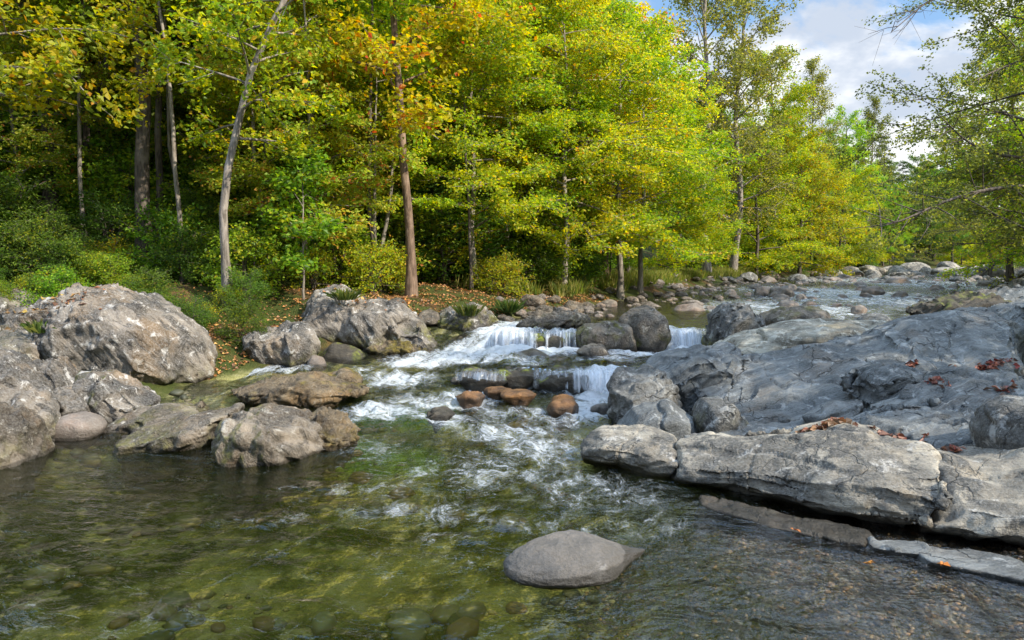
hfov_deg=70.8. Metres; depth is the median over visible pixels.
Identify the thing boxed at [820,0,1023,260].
overhanging tree
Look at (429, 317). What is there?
bank rock
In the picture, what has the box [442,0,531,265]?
slim tree
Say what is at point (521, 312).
river stone
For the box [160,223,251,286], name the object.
shrub
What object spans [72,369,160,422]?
wedge rock
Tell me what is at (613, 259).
understorey tree
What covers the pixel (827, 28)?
sky
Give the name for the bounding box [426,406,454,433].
river stone
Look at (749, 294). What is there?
river stone
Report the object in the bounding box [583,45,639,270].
forest tree
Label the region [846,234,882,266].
shrub
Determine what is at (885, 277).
river boulder
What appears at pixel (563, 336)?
waterfall
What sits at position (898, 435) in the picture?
leaf patch
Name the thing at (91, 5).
layered tree
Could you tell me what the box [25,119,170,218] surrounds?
shrub
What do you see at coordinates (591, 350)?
river rock
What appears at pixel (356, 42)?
tall tree
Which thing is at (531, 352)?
river stone
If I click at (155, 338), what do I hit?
boulder
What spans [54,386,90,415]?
rounded rock
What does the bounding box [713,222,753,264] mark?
shrub
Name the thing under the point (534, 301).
bank rock
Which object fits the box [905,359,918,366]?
leaf patch
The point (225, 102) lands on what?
layered tree
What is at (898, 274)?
river boulder
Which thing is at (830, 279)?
river boulder
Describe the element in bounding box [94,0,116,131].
tall tree
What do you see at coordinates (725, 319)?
river rock
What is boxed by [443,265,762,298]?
bank grass
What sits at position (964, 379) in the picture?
rock shelf
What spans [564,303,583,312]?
bank rock
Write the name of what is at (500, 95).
slim tree
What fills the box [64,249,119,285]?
bush
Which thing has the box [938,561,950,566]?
floating leaf
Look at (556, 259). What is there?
understorey tree
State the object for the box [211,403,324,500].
pool rock
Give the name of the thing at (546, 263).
shrub
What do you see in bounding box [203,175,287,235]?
shrub
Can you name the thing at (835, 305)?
river stone
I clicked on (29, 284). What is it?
bush
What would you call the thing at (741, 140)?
forest tree
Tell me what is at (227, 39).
leaning tree
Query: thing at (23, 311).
leaf patch
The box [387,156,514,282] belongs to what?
shrub
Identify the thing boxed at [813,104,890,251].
tall tree
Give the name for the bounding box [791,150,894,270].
bushy tree
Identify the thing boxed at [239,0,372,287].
slim tree
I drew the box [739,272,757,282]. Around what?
river boulder
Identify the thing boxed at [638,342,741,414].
rough block
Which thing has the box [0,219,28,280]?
shrub
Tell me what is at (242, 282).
bush
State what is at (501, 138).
forest tree
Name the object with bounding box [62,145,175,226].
shrub
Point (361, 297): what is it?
leaf patch
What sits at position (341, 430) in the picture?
grooved rock
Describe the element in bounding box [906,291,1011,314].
bank outcrop
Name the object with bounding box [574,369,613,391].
waterfall
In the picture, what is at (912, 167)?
forest tree
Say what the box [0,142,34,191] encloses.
shrub
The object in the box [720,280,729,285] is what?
river stone
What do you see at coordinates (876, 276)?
river boulder
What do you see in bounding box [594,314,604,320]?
river stone
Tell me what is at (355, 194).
layered tree
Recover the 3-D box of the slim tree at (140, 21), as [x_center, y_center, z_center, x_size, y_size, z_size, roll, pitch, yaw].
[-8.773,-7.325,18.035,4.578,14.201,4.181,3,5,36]
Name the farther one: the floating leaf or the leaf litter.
the leaf litter
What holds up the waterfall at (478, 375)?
on the river stone at (467, 382)
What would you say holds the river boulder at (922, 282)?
on the ground at (324, 578)
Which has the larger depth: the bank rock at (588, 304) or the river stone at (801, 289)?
the river stone at (801, 289)
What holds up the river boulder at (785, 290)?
in the river water
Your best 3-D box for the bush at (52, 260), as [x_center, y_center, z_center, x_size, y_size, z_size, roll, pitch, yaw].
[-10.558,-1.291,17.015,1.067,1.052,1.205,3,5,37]
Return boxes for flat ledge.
[231,371,369,411]
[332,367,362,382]
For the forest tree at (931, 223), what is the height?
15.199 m
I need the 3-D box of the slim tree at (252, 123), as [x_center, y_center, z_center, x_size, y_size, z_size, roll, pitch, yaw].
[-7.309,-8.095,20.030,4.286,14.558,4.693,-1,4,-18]
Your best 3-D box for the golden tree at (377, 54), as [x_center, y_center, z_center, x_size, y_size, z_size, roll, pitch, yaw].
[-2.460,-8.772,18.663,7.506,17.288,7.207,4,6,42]
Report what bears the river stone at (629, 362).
on the river water
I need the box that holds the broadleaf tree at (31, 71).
[0,0,195,131]
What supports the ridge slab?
on the ground at (324, 578)
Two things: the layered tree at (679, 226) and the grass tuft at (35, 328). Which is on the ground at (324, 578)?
the layered tree at (679, 226)
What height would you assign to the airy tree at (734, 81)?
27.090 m
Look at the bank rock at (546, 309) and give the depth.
20.26 m
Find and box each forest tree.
[2,0,74,107]
[122,3,360,164]
[237,0,442,237]
[309,0,542,273]
[475,3,559,208]
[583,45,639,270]
[616,92,679,272]
[658,90,731,221]
[666,76,757,232]
[700,103,766,212]
[745,105,827,245]
[777,133,828,226]
[827,134,858,195]
[851,145,870,174]
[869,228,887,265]
[871,183,908,265]
[873,159,906,192]
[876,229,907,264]
[881,160,900,188]
[883,183,918,260]
[885,203,917,259]
[886,181,918,257]
[898,151,941,256]
[901,213,936,250]
[911,153,957,260]
[913,174,944,255]
[924,162,976,261]
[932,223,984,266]
[937,161,992,261]
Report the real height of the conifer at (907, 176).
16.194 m
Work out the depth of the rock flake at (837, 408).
9.18 m
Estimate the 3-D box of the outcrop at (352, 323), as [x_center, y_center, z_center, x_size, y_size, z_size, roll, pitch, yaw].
[-3.266,0.149,16.701,3.354,1.965,2.534,0,4,0]
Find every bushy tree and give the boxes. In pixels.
[629,115,755,271]
[709,114,839,279]
[752,121,880,276]
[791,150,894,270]
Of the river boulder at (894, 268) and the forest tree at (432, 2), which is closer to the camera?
the forest tree at (432, 2)
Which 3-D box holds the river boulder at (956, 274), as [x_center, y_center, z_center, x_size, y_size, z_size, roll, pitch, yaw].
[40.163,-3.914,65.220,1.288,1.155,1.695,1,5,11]
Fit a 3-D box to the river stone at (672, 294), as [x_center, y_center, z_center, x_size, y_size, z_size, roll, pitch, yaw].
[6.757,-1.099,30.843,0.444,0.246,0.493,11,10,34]
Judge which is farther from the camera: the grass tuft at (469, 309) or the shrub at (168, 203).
the shrub at (168, 203)
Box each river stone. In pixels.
[54,411,106,448]
[307,355,326,370]
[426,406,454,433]
[450,366,506,397]
[455,391,484,416]
[483,386,505,406]
[493,366,544,388]
[500,388,535,413]
[508,348,547,367]
[512,332,573,356]
[515,309,526,316]
[532,364,588,399]
[540,354,571,368]
[546,394,578,430]
[583,306,593,310]
[590,403,607,421]
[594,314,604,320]
[595,294,603,300]
[595,303,605,307]
[601,299,616,306]
[602,356,634,366]
[605,287,616,293]
[605,314,614,319]
[624,296,638,302]
[638,293,647,297]
[643,301,654,305]
[651,304,661,310]
[653,292,662,296]
[656,279,664,285]
[661,294,670,298]
[665,291,674,296]
[670,285,679,289]
[671,303,705,319]
[675,291,687,296]
[680,297,691,301]
[700,299,711,306]
[702,288,713,294]
[705,305,714,313]
[711,295,723,301]
[717,297,723,303]
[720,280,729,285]
[723,289,735,299]
[728,294,742,302]
[743,292,754,298]
[747,283,761,293]
[771,294,789,301]
[774,299,799,306]
[788,284,796,289]
[795,287,808,295]
[795,294,807,305]
[802,281,808,286]
[802,301,819,307]
[808,296,817,300]
[813,276,822,281]
[822,280,829,285]
[828,303,842,311]
[834,282,848,287]
[835,294,848,302]
[845,304,852,309]
[852,281,867,288]
[855,285,867,288]
[858,293,872,301]
[867,280,881,285]
[929,285,944,293]
[930,287,940,293]
[946,284,960,291]
[976,281,992,288]
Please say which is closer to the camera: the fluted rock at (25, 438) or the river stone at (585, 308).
the fluted rock at (25, 438)
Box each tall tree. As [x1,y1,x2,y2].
[5,0,246,277]
[16,0,59,218]
[78,0,96,219]
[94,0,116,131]
[148,0,266,115]
[153,13,164,235]
[176,19,202,173]
[205,0,439,168]
[247,0,404,187]
[724,43,828,270]
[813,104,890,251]
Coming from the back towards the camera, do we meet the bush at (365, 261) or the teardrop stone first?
the bush at (365, 261)
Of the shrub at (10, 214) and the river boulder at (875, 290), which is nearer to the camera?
the shrub at (10, 214)
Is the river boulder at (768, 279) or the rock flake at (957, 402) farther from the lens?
the river boulder at (768, 279)
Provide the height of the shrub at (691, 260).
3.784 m
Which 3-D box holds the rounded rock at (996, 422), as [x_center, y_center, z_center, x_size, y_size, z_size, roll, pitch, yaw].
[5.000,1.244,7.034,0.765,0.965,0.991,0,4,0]
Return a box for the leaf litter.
[5,263,616,379]
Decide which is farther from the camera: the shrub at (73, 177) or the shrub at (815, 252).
the shrub at (815, 252)
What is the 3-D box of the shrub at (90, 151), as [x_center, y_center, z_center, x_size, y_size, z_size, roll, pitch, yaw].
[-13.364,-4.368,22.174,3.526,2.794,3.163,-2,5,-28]
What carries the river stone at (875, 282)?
on the river water
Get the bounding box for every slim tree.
[0,0,69,112]
[0,0,130,245]
[0,1,53,62]
[32,0,155,216]
[87,0,263,283]
[96,1,218,202]
[120,1,200,129]
[169,1,322,269]
[226,0,368,126]
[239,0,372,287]
[323,0,446,291]
[350,0,460,281]
[350,3,429,166]
[409,0,524,291]
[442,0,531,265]
[490,0,556,199]
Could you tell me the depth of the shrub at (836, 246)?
79.05 m
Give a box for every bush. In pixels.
[0,266,16,288]
[0,277,21,300]
[12,229,102,280]
[12,268,57,296]
[16,263,94,307]
[21,273,62,296]
[37,244,87,282]
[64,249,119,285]
[73,248,141,286]
[112,263,190,302]
[129,277,182,304]
[166,293,219,333]
[186,301,219,320]
[189,303,219,331]
[193,218,302,299]
[198,221,243,259]
[208,284,246,311]
[212,265,278,309]
[213,296,273,344]
[219,232,279,280]
[284,238,358,290]
[291,208,394,290]
[333,236,407,293]
[351,235,418,293]
[470,254,518,293]
[473,245,535,297]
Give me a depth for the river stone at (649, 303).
24.34 m
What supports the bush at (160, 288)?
on the ground at (324, 578)
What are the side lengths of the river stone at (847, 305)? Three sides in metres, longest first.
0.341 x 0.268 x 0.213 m
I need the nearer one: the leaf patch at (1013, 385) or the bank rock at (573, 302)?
the leaf patch at (1013, 385)
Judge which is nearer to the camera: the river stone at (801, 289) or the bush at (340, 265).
the bush at (340, 265)
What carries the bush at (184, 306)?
on the ground at (324, 578)
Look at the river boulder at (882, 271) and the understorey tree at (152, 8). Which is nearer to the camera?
the understorey tree at (152, 8)
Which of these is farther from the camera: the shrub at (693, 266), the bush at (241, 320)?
the shrub at (693, 266)
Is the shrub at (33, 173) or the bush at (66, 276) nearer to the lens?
the bush at (66, 276)
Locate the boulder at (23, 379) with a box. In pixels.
[0,348,60,441]
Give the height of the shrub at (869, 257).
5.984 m
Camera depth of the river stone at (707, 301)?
25.82 m
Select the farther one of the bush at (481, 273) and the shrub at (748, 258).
the shrub at (748, 258)
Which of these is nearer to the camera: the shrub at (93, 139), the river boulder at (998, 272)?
the shrub at (93, 139)
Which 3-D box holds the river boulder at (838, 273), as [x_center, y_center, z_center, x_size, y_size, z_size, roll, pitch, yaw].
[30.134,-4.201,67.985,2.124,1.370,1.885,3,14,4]
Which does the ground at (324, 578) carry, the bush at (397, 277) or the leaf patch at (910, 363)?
the bush at (397, 277)
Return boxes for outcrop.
[242,320,320,368]
[301,284,439,352]
[319,342,371,364]
[436,302,498,332]
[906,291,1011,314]
[925,284,1023,301]
[974,301,1023,326]
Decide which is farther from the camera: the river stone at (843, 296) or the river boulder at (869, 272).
the river boulder at (869, 272)
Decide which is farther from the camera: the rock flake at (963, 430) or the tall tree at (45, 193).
the tall tree at (45, 193)
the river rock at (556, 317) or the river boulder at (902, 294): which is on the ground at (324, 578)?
the river rock at (556, 317)
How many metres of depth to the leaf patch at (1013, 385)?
8.54 m
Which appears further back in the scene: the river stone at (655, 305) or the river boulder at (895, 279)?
the river boulder at (895, 279)
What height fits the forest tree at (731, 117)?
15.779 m
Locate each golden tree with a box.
[1,0,124,118]
[271,0,544,297]
[432,1,576,199]
[476,0,651,208]
[570,0,691,273]
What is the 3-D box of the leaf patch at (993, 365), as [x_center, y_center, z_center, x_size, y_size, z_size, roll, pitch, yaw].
[6.856,0.808,10.463,1.197,0.525,0.284,0,4,0]
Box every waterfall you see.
[465,372,489,379]
[486,330,535,347]
[544,330,574,346]
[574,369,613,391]
[673,329,701,346]
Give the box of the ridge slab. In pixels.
[694,307,1023,422]
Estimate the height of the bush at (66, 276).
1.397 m
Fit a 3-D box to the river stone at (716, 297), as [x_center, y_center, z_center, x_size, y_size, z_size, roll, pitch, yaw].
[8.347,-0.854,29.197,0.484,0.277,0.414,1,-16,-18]
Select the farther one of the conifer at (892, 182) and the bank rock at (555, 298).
the conifer at (892, 182)
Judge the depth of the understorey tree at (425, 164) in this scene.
24.45 m
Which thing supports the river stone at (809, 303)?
on the ground at (324, 578)
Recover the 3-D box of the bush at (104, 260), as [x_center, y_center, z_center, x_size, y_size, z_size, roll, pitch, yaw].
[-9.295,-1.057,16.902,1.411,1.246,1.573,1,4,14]
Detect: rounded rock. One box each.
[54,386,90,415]
[969,395,1023,449]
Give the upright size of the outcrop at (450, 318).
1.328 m
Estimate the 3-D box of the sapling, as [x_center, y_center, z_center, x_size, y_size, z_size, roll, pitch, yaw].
[-4.935,-2.127,17.156,2.109,4.240,2.810,-3,5,-40]
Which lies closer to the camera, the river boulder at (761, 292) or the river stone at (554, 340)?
the river stone at (554, 340)
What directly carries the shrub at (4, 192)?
on the ground at (324, 578)
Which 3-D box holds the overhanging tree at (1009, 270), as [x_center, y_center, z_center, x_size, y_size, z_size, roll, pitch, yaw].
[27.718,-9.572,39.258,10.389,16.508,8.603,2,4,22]
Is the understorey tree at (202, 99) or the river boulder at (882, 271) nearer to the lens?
the understorey tree at (202, 99)
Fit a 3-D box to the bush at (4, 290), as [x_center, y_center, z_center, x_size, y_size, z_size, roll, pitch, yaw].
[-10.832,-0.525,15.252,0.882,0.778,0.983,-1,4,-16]
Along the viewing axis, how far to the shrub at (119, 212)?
19.14 m
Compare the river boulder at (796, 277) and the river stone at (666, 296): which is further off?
the river boulder at (796, 277)
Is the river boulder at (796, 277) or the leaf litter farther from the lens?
the river boulder at (796, 277)
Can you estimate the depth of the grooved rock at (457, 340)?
16.32 m
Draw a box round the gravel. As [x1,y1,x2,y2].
[573,499,1023,639]
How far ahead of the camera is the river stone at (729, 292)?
32.53 m
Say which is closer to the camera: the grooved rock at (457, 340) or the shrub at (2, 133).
the grooved rock at (457, 340)
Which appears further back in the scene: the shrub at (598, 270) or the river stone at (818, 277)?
the river stone at (818, 277)
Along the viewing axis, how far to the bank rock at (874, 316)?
16.28 m
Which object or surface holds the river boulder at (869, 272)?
on the ground at (324, 578)
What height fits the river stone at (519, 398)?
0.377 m
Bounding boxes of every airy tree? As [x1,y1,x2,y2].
[653,0,787,272]
[680,0,802,271]
[787,54,858,259]
[834,92,904,240]
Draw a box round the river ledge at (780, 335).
[712,318,887,354]
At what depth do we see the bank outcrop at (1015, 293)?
20.30 m
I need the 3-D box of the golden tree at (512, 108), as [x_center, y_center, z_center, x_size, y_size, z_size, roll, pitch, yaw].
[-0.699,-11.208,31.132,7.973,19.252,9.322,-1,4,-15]
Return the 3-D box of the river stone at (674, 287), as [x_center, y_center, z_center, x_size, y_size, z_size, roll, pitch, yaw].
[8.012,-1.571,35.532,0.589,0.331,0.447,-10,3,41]
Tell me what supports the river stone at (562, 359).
on the river water
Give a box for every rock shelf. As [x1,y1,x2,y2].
[684,417,802,437]
[840,363,923,412]
[852,403,978,438]
[862,365,1023,411]
[906,414,972,447]
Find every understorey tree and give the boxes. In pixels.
[51,9,228,165]
[89,0,202,121]
[118,5,236,111]
[132,15,325,184]
[270,85,399,208]
[350,46,494,254]
[515,187,578,279]
[589,212,626,272]
[594,189,650,273]
[611,243,650,270]
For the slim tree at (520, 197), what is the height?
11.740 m
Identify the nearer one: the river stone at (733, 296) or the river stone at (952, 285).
the river stone at (733, 296)
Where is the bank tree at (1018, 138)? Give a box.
[925,13,1023,272]
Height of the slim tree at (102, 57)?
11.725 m
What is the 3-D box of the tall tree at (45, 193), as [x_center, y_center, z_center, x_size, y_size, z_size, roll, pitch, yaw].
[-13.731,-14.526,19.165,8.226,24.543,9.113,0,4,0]
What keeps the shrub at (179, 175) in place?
on the ground at (324, 578)
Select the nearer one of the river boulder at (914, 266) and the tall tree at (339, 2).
the tall tree at (339, 2)
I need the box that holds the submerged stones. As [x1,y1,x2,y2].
[0,389,614,639]
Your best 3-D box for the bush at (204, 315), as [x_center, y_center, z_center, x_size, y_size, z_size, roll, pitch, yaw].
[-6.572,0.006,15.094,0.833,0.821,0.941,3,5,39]
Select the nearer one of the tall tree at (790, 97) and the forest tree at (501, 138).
the forest tree at (501, 138)
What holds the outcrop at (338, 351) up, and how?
on the ground at (324, 578)
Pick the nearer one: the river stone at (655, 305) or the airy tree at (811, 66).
the river stone at (655, 305)
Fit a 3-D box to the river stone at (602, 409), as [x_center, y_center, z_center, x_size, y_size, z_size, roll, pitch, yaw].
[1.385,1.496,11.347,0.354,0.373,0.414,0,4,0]
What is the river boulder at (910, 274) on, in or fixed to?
on the ground at (324, 578)
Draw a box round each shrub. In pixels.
[0,98,56,153]
[0,101,40,189]
[0,103,67,155]
[0,133,116,219]
[0,140,73,199]
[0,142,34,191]
[0,168,79,258]
[0,182,40,246]
[0,205,93,281]
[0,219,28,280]
[3,92,193,197]
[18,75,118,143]
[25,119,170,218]
[28,134,121,196]
[28,140,130,218]
[53,187,163,263]
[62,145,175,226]
[64,129,165,201]
[81,230,146,276]
[94,198,215,281]
[126,147,263,235]
[135,97,251,165]
[136,221,219,286]
[149,127,209,204]
[149,138,205,183]
[150,153,238,202]
[150,185,202,231]
[156,187,251,261]
[160,166,253,238]
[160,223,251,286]
[175,190,247,230]
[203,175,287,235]
[213,149,337,257]
[232,154,362,251]
[282,204,390,282]
[321,175,450,275]
[328,186,394,240]
[358,188,460,283]
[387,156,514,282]
[448,213,527,277]
[455,212,533,280]
[478,205,577,285]
[490,211,557,286]
[518,225,583,287]
[536,213,616,289]
[557,242,605,278]
[561,233,611,277]
[660,213,740,269]
[664,234,711,268]
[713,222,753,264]
[721,231,765,267]
[729,200,798,274]
[739,212,784,269]
[778,217,821,273]
[802,226,835,267]
[813,239,852,266]
[845,227,893,266]
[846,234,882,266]
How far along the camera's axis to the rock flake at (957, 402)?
8.47 m
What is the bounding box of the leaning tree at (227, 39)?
[140,0,357,305]
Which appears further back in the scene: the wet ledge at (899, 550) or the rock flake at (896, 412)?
the rock flake at (896, 412)
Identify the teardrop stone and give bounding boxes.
[503,530,644,589]
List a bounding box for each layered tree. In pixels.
[0,0,135,225]
[2,0,202,136]
[122,0,390,262]
[183,0,438,279]
[335,0,600,280]
[393,0,633,275]
[431,0,706,283]
[526,0,769,299]
[556,25,743,292]
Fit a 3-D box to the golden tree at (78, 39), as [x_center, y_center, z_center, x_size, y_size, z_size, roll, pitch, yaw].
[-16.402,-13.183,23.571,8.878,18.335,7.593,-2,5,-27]
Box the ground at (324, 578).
[0,198,1023,639]
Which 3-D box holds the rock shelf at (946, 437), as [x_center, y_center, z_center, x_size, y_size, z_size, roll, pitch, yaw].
[4.672,1.599,7.872,1.266,1.064,1.075,0,4,0]
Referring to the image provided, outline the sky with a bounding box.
[618,0,1023,207]
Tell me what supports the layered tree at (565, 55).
on the ground at (324, 578)
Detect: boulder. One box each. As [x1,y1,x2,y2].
[0,282,217,384]
[0,288,43,311]
[0,324,42,360]
[0,348,60,441]
[685,299,703,305]
[727,276,736,282]
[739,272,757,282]
[754,286,770,300]
[759,271,774,276]
[760,276,775,282]
[768,285,794,299]
[770,271,779,278]
[788,274,807,283]
[801,279,815,285]
[810,271,822,277]
[819,277,839,283]
[822,270,842,275]
[837,274,855,281]
[839,266,863,278]
[851,305,866,316]
[858,265,878,270]
[861,286,885,299]
[863,269,881,278]
[865,273,880,279]
[875,266,885,274]
[876,275,888,280]
[882,276,911,287]
[885,265,907,274]
[889,271,908,276]
[891,291,907,300]
[900,262,930,270]
[905,272,916,277]
[912,271,925,276]
[917,280,928,285]
[919,266,930,276]
[930,267,952,275]
[936,261,961,269]
[948,271,963,276]
[949,276,973,284]
[963,273,977,277]
[973,265,1004,277]
[987,259,1023,275]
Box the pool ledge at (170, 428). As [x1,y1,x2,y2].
[100,401,244,483]
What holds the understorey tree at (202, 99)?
on the ground at (324, 578)
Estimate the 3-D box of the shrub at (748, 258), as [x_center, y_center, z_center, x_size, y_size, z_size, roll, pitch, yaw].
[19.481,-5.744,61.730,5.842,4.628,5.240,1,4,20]
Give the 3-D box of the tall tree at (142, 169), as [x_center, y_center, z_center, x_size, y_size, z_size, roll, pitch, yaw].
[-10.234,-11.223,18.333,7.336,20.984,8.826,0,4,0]
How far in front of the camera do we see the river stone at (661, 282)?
34.65 m
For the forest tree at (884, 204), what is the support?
on the ground at (324, 578)
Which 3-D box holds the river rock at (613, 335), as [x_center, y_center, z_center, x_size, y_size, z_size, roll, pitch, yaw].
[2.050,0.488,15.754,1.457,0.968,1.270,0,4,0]
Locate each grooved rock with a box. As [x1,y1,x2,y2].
[309,406,360,474]
[366,338,435,362]
[446,334,473,346]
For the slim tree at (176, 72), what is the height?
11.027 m
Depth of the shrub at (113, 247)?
18.54 m
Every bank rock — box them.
[390,298,407,306]
[418,310,439,325]
[497,314,505,319]
[502,316,515,321]
[520,294,545,307]
[526,306,535,310]
[528,310,543,315]
[535,305,552,312]
[546,295,560,302]
[564,300,580,305]
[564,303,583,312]
[580,302,594,309]
[854,313,890,320]
[989,281,1007,289]
[1007,278,1023,287]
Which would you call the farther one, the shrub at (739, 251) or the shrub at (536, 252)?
the shrub at (739, 251)
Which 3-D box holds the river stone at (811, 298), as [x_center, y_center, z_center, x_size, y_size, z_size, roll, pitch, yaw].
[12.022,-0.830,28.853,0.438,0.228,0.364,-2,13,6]
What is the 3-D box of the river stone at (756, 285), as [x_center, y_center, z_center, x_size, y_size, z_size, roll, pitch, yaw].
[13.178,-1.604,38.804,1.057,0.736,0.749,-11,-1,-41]
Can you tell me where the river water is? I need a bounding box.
[0,274,1023,639]
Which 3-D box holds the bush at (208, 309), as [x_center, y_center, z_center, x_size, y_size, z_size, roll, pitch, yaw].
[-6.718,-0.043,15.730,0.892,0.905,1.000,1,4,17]
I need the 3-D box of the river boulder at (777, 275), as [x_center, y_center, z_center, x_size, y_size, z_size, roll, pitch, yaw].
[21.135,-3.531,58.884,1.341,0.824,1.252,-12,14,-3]
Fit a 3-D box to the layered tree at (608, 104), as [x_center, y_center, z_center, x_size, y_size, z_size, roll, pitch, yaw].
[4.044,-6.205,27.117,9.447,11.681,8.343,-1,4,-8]
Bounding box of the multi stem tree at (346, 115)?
[268,16,493,278]
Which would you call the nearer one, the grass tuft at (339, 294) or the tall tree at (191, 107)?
the grass tuft at (339, 294)
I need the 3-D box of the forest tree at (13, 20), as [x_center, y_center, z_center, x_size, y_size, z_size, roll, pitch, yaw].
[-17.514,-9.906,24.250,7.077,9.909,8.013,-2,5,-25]
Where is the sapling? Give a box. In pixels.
[246,140,354,299]
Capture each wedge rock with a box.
[33,356,78,388]
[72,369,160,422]
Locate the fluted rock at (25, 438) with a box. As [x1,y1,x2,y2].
[0,402,55,500]
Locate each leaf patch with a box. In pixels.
[0,293,78,331]
[46,286,104,317]
[323,285,404,310]
[795,417,858,432]
[852,422,928,441]
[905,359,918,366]
[924,376,950,387]
[940,444,965,452]
[941,358,1019,369]
[983,379,1017,394]
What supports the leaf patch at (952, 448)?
on the rock at (985, 487)
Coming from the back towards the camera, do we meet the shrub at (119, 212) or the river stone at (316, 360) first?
the shrub at (119, 212)
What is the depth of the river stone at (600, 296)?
25.66 m
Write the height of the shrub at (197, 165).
3.713 m
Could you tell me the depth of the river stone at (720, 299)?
27.29 m
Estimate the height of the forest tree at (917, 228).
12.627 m
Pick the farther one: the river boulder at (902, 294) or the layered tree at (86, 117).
the river boulder at (902, 294)
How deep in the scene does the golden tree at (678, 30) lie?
32.47 m
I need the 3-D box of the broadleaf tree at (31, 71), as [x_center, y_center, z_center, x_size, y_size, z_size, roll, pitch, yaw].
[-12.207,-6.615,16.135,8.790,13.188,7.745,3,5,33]
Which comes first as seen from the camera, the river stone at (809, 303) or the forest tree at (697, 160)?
the river stone at (809, 303)
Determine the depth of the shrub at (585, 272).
28.58 m
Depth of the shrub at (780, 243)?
61.94 m
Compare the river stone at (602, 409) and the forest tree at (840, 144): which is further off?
the forest tree at (840, 144)
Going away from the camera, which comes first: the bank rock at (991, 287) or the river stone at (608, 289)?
the river stone at (608, 289)
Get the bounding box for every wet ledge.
[694,495,873,552]
[863,536,930,562]
[914,546,1023,589]
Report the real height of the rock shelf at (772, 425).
1.123 m
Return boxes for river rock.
[516,306,590,334]
[573,320,638,362]
[576,343,609,365]
[618,305,671,361]
[701,302,765,345]
[759,305,830,325]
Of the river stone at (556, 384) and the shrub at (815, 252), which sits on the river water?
the river stone at (556, 384)
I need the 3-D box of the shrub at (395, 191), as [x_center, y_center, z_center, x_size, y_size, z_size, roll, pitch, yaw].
[-4.226,-3.136,24.722,5.503,4.359,4.936,-3,5,-36]
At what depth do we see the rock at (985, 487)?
6.17 m
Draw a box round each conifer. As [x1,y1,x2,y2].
[869,136,911,265]
[890,161,919,258]
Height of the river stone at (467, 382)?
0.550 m
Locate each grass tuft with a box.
[20,318,56,333]
[322,287,365,299]
[450,301,486,315]
[493,297,526,312]
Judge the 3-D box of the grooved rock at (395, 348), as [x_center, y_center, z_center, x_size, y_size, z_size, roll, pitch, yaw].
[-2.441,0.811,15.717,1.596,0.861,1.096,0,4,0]
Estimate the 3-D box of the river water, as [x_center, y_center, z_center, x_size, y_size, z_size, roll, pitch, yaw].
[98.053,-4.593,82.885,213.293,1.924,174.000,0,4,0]
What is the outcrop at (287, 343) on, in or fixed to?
on the ground at (324, 578)
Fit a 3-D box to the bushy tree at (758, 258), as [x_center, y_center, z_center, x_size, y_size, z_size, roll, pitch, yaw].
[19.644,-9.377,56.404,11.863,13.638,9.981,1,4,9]
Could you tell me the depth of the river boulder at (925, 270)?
78.68 m
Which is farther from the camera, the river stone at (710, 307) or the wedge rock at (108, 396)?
the river stone at (710, 307)
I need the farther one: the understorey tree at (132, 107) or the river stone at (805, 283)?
the river stone at (805, 283)
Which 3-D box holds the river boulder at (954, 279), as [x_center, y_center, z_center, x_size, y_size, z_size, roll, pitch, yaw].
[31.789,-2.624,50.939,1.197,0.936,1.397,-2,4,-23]
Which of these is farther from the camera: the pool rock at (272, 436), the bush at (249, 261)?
the bush at (249, 261)
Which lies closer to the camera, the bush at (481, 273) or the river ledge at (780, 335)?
the river ledge at (780, 335)
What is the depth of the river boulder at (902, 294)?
29.82 m
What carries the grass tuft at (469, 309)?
on the outcrop at (450, 318)
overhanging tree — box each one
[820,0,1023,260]
[868,14,1023,297]
[903,55,1023,260]
[909,4,1023,281]
[911,161,1020,276]
[968,91,1022,269]
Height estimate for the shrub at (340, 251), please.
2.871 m
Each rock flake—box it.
[802,399,863,423]
[844,406,930,422]
[870,379,956,410]
[930,394,1015,410]
[952,414,974,435]
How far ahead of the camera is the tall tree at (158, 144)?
20.78 m
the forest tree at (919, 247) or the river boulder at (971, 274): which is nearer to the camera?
the river boulder at (971, 274)
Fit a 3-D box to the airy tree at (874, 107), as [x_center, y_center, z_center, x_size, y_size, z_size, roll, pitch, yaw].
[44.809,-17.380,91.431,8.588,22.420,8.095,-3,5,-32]
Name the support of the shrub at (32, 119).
on the ground at (324, 578)
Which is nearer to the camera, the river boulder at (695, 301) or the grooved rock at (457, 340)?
the grooved rock at (457, 340)
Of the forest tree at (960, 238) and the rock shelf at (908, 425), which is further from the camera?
the forest tree at (960, 238)
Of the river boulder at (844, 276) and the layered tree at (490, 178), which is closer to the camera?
the layered tree at (490, 178)
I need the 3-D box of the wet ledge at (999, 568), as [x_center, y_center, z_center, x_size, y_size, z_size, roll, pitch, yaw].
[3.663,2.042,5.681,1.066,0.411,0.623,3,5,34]
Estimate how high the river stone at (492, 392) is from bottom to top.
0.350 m
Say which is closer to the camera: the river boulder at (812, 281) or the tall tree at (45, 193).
the tall tree at (45, 193)
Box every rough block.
[606,364,681,424]
[616,398,695,440]
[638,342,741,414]
[691,396,748,432]
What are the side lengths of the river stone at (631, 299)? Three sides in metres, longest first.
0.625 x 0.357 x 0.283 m
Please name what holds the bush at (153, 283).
on the ground at (324, 578)
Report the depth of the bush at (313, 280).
18.89 m
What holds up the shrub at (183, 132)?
on the ground at (324, 578)
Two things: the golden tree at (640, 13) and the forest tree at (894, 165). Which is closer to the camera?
the golden tree at (640, 13)
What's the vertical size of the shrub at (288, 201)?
3.950 m
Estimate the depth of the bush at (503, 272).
21.77 m

